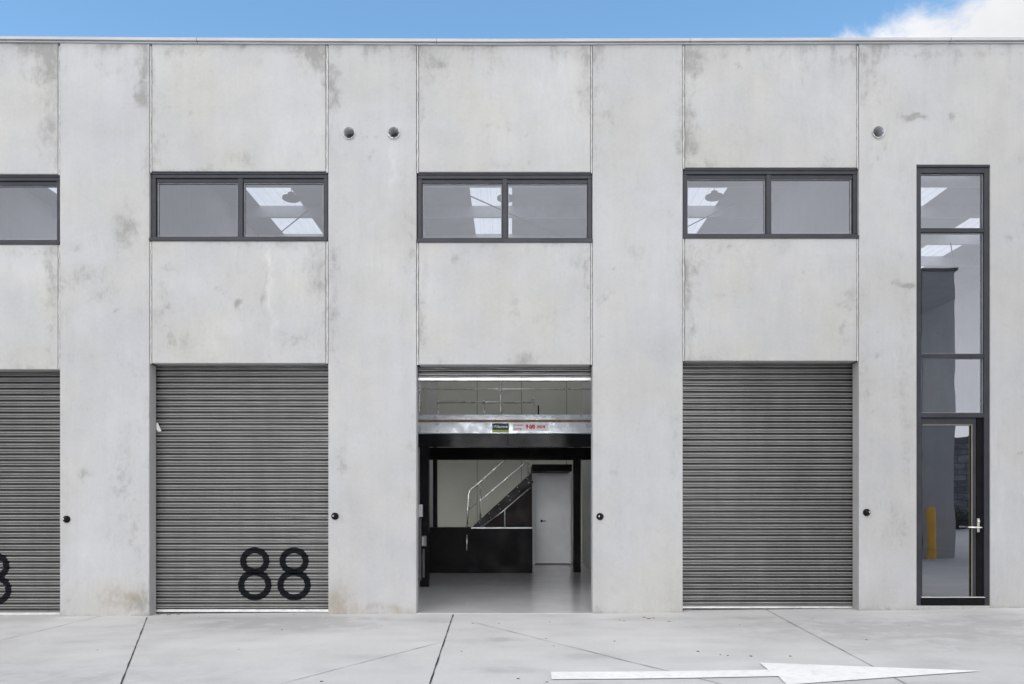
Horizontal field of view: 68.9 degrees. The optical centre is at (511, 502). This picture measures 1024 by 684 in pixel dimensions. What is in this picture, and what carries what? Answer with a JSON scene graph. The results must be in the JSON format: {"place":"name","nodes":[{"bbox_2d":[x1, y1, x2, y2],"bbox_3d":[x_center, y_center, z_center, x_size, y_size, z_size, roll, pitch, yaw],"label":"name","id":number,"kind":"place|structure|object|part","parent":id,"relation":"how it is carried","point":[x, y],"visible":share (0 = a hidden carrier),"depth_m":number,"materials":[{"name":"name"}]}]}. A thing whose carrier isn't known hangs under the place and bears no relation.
{"place":"outdoors","nodes":[
{"label":"outdoors","id":0,"kind":"place"},
{"bbox_2d":[0,608,1023,683],"bbox_3d":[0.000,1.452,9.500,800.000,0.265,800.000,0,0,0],"label":"ground","id":1,"kind":"structure","parent":0,"point":[986,645],"depth_m":7.33,"materials":[{"name":"concrete"}]},
{"bbox_2d":[120,617,146,683],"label":"paving joint","id":2,"kind":"object","parent":1,"relation":"on","point":[132,654],"visible":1,"depth_m":6.91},
{"bbox_2d":[281,640,447,683],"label":"paving joint","id":3,"kind":"object","parent":1,"relation":"on","point":[365,661],"visible":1,"depth_m":6.64,"materials":[{"name":"grey concrete"}]},
{"bbox_2d":[429,614,453,683],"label":"paving joint","id":4,"kind":"object","parent":1,"relation":"on","point":[440,651],"visible":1,"depth_m":7.01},
{"bbox_2d":[0,36,1023,615],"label":"warehouse building","id":5,"kind":"structure","parent":1,"relation":"on","point":[792,354],"depth_m":9.51,"materials":[{"name":"concrete"}]},
{"bbox_2d":[0,175,59,244],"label":"window","id":6,"kind":"structure","parent":5,"relation":"in","point":[5,180],"depth_m":9.54,"materials":[{"name":"grey metal"}]},
{"bbox_2d":[0,372,59,614],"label":"roller door","id":7,"kind":"structure","parent":5,"relation":"in","point":[29,401],"depth_m":9.69,"materials":[{"name":"grey metal"}]},
{"bbox_2d":[63,516,69,522],"bbox_3d":[-5.666,0.213,9.474,0.092,0.092,0.052,0,0,0],"label":"wall button","id":8,"kind":"object","parent":5,"relation":"attached to","point":[66,519],"depth_m":9.47,"materials":[{"name":"black metal"}]},
{"bbox_2d":[149,173,327,240],"bbox_3d":[-3.484,-3.770,9.563,2.269,0.886,0.145,0,0,0],"label":"window","id":9,"kind":"structure","parent":5,"relation":"in","point":[241,180],"depth_m":9.54,"materials":[{"name":"grey metal"}]},
{"bbox_2d":[156,366,327,612],"bbox_3d":[-3.482,-0.151,9.699,2.469,3.321,0.036,0,0,0],"label":"roller door","id":10,"kind":"structure","parent":5,"relation":"in","point":[242,451],"depth_m":9.69,"materials":[{"name":"grey metal"}]},
{"bbox_2d":[282,188,299,202],"bbox_3d":[-3.756,-5.319,12.705,0.300,0.336,0.300,0,0,0],"label":"bay lamp","id":11,"kind":"object","parent":5,"relation":"hanging from","point":[291,197],"visible":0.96,"depth_m":12.65,"materials":[{"name":"white metal"}]},
{"bbox_2d":[331,513,338,519],"bbox_3d":[-2.252,0.173,9.474,0.092,0.092,0.052,0,0,0],"label":"wall button","id":12,"kind":"object","parent":5,"relation":"attached to","point":[334,516],"depth_m":9.47,"materials":[{"name":"black metal"}]},
{"bbox_2d":[341,126,356,140],"bbox_3d":[-2.074,-4.700,9.576,0.194,0.194,0.192,0,0,0],"label":"vent pipe","id":13,"kind":"object","parent":5,"relation":"attached to","point":[349,134],"visible":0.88,"depth_m":9.50,"materials":[{"name":"black plastic"}]},
{"bbox_2d":[386,125,400,140],"bbox_3d":[-1.504,-4.704,9.576,0.194,0.194,0.192,0,0,0],"label":"vent pipe","id":14,"kind":"object","parent":5,"relation":"attached to","point":[392,131],"visible":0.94,"depth_m":9.50,"materials":[{"name":"black plastic"}]},
{"bbox_2d":[430,527,531,572],"bbox_3d":[-0.665,0.953,15.036,2.149,0.912,0.317,0,0,0],"label":"kitchen bench","id":15,"kind":"object","parent":5,"relation":"on","point":[480,549],"visible":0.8,"depth_m":14.93,"materials":[{"name":"metal"}]},
{"bbox_2d":[418,377,590,586],"bbox_3d":[-0.050,-0.490,13.775,3.394,3.798,2.850,0,0,0],"label":"mezzanine","id":16,"kind":"object","parent":5,"relation":"on","point":[471,437],"visible":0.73,"depth_m":12.39,"materials":[{"name":"black metal"}]},
{"bbox_2d":[418,505,422,579],"bbox_3d":[-1.524,0.666,12.434,0.072,1.264,0.088,0,0,0],"label":"switch box","id":17,"kind":"object","parent":16,"relation":"attached to","point":[420,510],"visible":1,"depth_m":12.44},
{"bbox_2d":[422,536,426,577],"bbox_3d":[-1.465,0.905,12.442,0.078,0.697,0.072,0,0,0],"label":"switch box","id":18,"kind":"object","parent":16,"relation":"attached to","point":[424,540],"visible":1,"depth_m":12.45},
{"bbox_2d":[492,423,508,432],"bbox_3d":[-0.189,-1.234,12.349,0.277,0.154,0.002,0,0,0],"label":"sticker","id":19,"kind":"object","parent":16,"relation":"attached to","point":[500,427],"visible":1,"depth_m":12.35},
{"bbox_2d":[513,423,548,430],"bbox_3d":[0.308,-1.253,12.349,0.594,0.131,0.002,0,0,0],"label":"sticker","id":20,"kind":"object","parent":16,"relation":"attached to","point":[530,426],"visible":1,"depth_m":12.35,"materials":[{"name":"white paper"}]},
{"bbox_2d":[416,173,592,242],"bbox_3d":[-0.097,-3.757,9.563,2.243,0.894,0.145,0,0,0],"label":"window","id":21,"kind":"structure","parent":5,"relation":"in","point":[503,179],"depth_m":9.54,"materials":[{"name":"grey metal"}]},
{"bbox_2d":[418,367,590,380],"bbox_3d":[-0.095,-0.142,9.699,2.443,3.304,0.035,0,0,0],"label":"roller door","id":22,"kind":"structure","parent":5,"relation":"in","point":[422,371],"depth_m":9.69,"materials":[{"name":"grey metal"}]},
{"bbox_2d":[497,194,514,202],"bbox_3d":[-0.105,-5.319,12.705,0.300,0.336,0.300,0,0,0],"label":"bay lamp","id":23,"kind":"object","parent":5,"relation":"hanging from","point":[511,198],"visible":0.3,"depth_m":12.65,"materials":[{"name":"white metal"}]},
{"bbox_2d":[466,460,571,526],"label":"staircase","id":24,"kind":"structure","parent":5,"relation":"on","point":[513,508],"depth_m":15.80,"materials":[{"name":"black metal"}]},
{"bbox_2d":[532,472,570,563],"bbox_3d":[0.905,0.349,17.299,0.890,2.119,0.581,0,0,0],"label":"door frame","id":25,"kind":"object","parent":5,"relation":"on","point":[551,517],"visible":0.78,"depth_m":17.07,"materials":[{"name":"white paint"}]},
{"bbox_3d":[0.935,0.377,17.057,0.782,2.026,0.096,0,0,0],"label":"door","id":26,"kind":"part","parent":25,"relation":"part of","materials":[{"name":"white paint"}]},
{"bbox_2d":[596,513,603,519],"bbox_3d":[1.119,0.178,9.474,0.092,0.092,0.052,0,0,0],"label":"wall button","id":27,"kind":"object","parent":5,"relation":"attached to","point":[599,516],"depth_m":9.47,"materials":[{"name":"black metal"}]},
{"bbox_2d":[705,188,722,201],"bbox_3d":[3.442,-5.331,12.705,0.300,0.312,0.300,0,0,0],"label":"bay lamp","id":28,"kind":"object","parent":5,"relation":"hanging from","point":[713,195],"visible":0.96,"depth_m":12.66,"materials":[{"name":"white metal"}]},
{"bbox_2d":[683,363,852,608],"bbox_3d":[3.296,-0.166,9.699,2.443,3.352,0.036,0,0,0],"label":"roller door","id":29,"kind":"structure","parent":5,"relation":"in","point":[768,447],"depth_m":9.69,"materials":[{"name":"grey metal"}]},
{"bbox_2d":[683,169,858,238],"bbox_3d":[3.295,-3.811,9.563,2.243,0.899,0.145,0,0,0],"label":"window","id":30,"kind":"structure","parent":5,"relation":"in","point":[767,176],"depth_m":9.54,"materials":[{"name":"grey metal"}]},
{"bbox_2d":[863,509,870,515],"bbox_3d":[4.512,0.126,9.474,0.092,0.092,0.052,0,0,0],"label":"wall button","id":31,"kind":"object","parent":5,"relation":"attached to","point":[866,512],"depth_m":9.47,"materials":[{"name":"black metal"}]},
{"bbox_2d":[871,125,885,139],"bbox_3d":[4.661,-4.713,9.576,0.194,0.194,0.192,0,0,0],"label":"vent pipe","id":32,"kind":"object","parent":5,"relation":"attached to","point":[877,131],"visible":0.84,"depth_m":9.50,"materials":[{"name":"black plastic"}]},
{"bbox_2d":[916,165,989,605],"bbox_3d":[5.617,-1.495,9.555,0.930,5.616,0.114,0,0,0],"label":"window","id":33,"kind":"structure","parent":5,"relation":"in","point":[982,171],"depth_m":9.51,"materials":[{"name":"grey metal"}]},
{"bbox_2d":[921,418,984,605],"bbox_3d":[5.617,0.116,9.535,0.806,2.395,0.153,0,0,0],"label":"glass door","id":34,"kind":"structure","parent":5,"relation":"in","point":[951,448],"depth_m":9.56,"materials":[{"name":"clear glass"}]},
{"bbox_2d":[471,621,719,683],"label":"paving joint","id":35,"kind":"object","parent":1,"relation":"on","point":[609,656],"visible":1,"depth_m":6.81,"materials":[{"name":"grey concrete"}]},
{"bbox_2d":[551,662,974,683],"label":"road arrow","id":36,"kind":"object","parent":1,"relation":"on","point":[786,673],"visible":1,"depth_m":6.08,"materials":[{"name":"white paint"}]},
{"bbox_2d":[766,609,905,683],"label":"paving joint","id":37,"kind":"object","parent":1,"relation":"on","point":[835,646],"visible":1,"depth_m":7.23,"materials":[{"name":"grey concrete"}]}
]}

